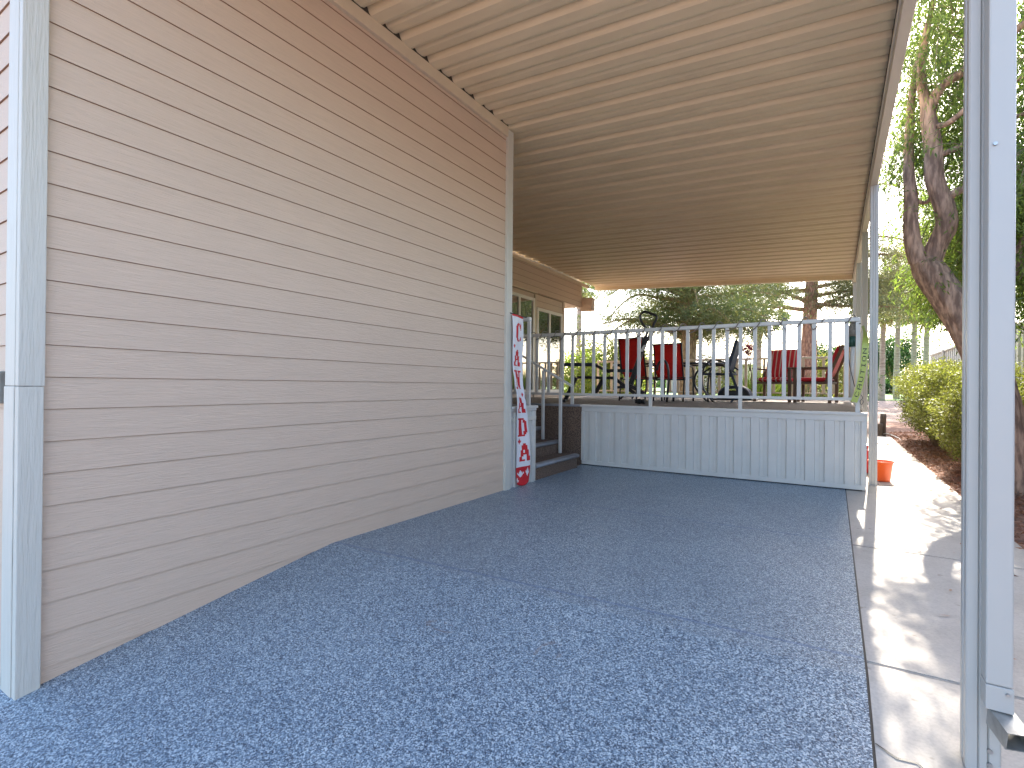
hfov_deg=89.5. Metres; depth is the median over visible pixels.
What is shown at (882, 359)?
fan palm
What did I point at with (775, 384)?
grass clump
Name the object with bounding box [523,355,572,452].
handrail
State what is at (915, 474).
sidewalk
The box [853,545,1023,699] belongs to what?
sidewalk
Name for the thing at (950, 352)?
boundary fence
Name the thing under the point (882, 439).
sidewalk
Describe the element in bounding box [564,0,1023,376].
sky
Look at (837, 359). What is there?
cushioned chair
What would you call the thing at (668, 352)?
sling chair
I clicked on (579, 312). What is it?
tree
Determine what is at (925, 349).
fan palm
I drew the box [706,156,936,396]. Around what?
pine tree
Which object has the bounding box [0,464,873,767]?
carport floor
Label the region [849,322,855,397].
railing post
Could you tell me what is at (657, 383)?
distant woodland
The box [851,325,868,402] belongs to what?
caution tape
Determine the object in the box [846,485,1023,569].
sidewalk
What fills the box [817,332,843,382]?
round tree
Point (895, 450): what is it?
sidewalk
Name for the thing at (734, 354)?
folding lounger
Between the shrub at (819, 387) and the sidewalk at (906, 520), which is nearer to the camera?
the sidewalk at (906, 520)
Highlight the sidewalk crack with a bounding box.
[875,743,922,767]
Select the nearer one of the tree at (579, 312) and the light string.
the light string
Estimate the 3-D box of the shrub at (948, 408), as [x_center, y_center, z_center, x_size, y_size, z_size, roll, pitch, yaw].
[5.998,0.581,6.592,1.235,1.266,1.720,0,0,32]
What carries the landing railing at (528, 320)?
on the deck
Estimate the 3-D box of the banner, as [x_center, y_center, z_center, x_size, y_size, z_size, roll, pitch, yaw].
[0.097,0.175,5.547,0.063,1.844,0.410,0,0,32]
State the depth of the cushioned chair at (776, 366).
9.85 m
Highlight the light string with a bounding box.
[523,314,860,341]
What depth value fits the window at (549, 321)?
12.52 m
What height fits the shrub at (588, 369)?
2.505 m
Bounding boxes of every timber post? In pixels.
[878,423,882,435]
[880,414,885,436]
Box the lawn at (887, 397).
[564,388,907,400]
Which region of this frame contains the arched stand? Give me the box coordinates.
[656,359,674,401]
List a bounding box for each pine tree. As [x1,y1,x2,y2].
[567,283,842,394]
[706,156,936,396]
[868,162,1021,339]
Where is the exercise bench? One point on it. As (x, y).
(645, 340)
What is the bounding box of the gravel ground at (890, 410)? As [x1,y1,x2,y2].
[867,400,909,436]
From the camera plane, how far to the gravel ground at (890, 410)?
20.54 m
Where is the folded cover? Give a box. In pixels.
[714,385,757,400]
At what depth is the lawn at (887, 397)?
39.29 m
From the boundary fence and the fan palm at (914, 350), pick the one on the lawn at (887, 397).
the fan palm at (914, 350)
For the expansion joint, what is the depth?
2.02 m
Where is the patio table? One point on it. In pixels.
(694, 364)
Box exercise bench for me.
[562,310,657,403]
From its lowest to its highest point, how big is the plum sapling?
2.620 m
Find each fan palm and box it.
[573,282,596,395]
[751,293,794,374]
[843,268,928,399]
[879,265,912,398]
[879,303,932,370]
[891,315,940,364]
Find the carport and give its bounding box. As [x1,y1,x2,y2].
[354,0,1023,767]
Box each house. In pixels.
[0,0,594,699]
[666,354,762,392]
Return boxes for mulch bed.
[886,422,1023,547]
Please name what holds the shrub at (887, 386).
on the lawn at (887, 397)
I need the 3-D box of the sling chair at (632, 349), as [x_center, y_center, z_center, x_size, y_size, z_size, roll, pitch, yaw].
[2.338,-0.258,9.447,0.647,1.134,0.568,1,0,-43]
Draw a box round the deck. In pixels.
[511,396,867,490]
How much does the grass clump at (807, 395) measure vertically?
1.470 m
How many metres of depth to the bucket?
6.01 m
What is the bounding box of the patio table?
[613,362,724,400]
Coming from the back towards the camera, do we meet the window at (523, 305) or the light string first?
the window at (523, 305)
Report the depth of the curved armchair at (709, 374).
8.89 m
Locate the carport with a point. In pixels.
(692, 142)
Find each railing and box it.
[511,317,531,405]
[523,317,860,411]
[597,356,843,396]
[849,328,860,390]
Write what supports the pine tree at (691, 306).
on the gravel ground at (890, 410)
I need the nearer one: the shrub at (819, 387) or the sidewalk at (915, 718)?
the sidewalk at (915, 718)
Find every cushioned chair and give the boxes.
[752,349,799,401]
[791,345,843,402]
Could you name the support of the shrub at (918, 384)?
on the mulch bed
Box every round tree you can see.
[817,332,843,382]
[868,327,937,390]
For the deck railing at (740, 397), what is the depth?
6.28 m
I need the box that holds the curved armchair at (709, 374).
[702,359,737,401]
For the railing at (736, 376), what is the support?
on the deck
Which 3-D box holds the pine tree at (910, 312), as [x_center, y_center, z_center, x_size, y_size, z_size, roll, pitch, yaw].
[18.346,-4.231,20.241,8.496,11.306,8.353,0,0,32]
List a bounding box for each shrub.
[564,346,608,395]
[574,334,631,393]
[606,346,653,393]
[696,354,744,394]
[817,348,868,401]
[817,370,885,401]
[868,382,907,393]
[889,356,1023,451]
[921,385,1023,462]
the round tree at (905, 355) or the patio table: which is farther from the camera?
the round tree at (905, 355)
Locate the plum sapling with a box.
[743,342,752,391]
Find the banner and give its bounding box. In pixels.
[510,312,530,485]
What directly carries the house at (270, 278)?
on the gravel ground at (890, 410)
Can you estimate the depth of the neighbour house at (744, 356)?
46.22 m
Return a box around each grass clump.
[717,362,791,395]
[730,370,809,396]
[787,384,827,396]
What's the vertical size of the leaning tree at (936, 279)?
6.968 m
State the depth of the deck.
6.28 m
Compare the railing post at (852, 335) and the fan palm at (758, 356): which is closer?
the railing post at (852, 335)
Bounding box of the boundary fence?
[929,321,1023,388]
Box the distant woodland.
[564,370,904,389]
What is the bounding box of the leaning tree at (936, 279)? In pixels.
[879,0,1023,495]
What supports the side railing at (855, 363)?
on the deck
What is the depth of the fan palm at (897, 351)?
30.48 m
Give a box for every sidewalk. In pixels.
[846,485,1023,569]
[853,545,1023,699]
[866,456,956,492]
[867,436,896,442]
[867,442,914,457]
[867,663,1023,767]
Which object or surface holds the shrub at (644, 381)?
on the gravel ground at (890, 410)
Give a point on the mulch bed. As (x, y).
(895, 426)
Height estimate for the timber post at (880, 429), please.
0.374 m
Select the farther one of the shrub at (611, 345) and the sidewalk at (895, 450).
the shrub at (611, 345)
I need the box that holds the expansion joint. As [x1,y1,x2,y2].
[845,490,876,767]
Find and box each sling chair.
[618,337,662,400]
[653,343,693,401]
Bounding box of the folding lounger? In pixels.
[729,340,738,402]
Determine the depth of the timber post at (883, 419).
12.15 m
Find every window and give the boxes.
[512,291,534,391]
[536,307,562,392]
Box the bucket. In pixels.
[877,459,893,481]

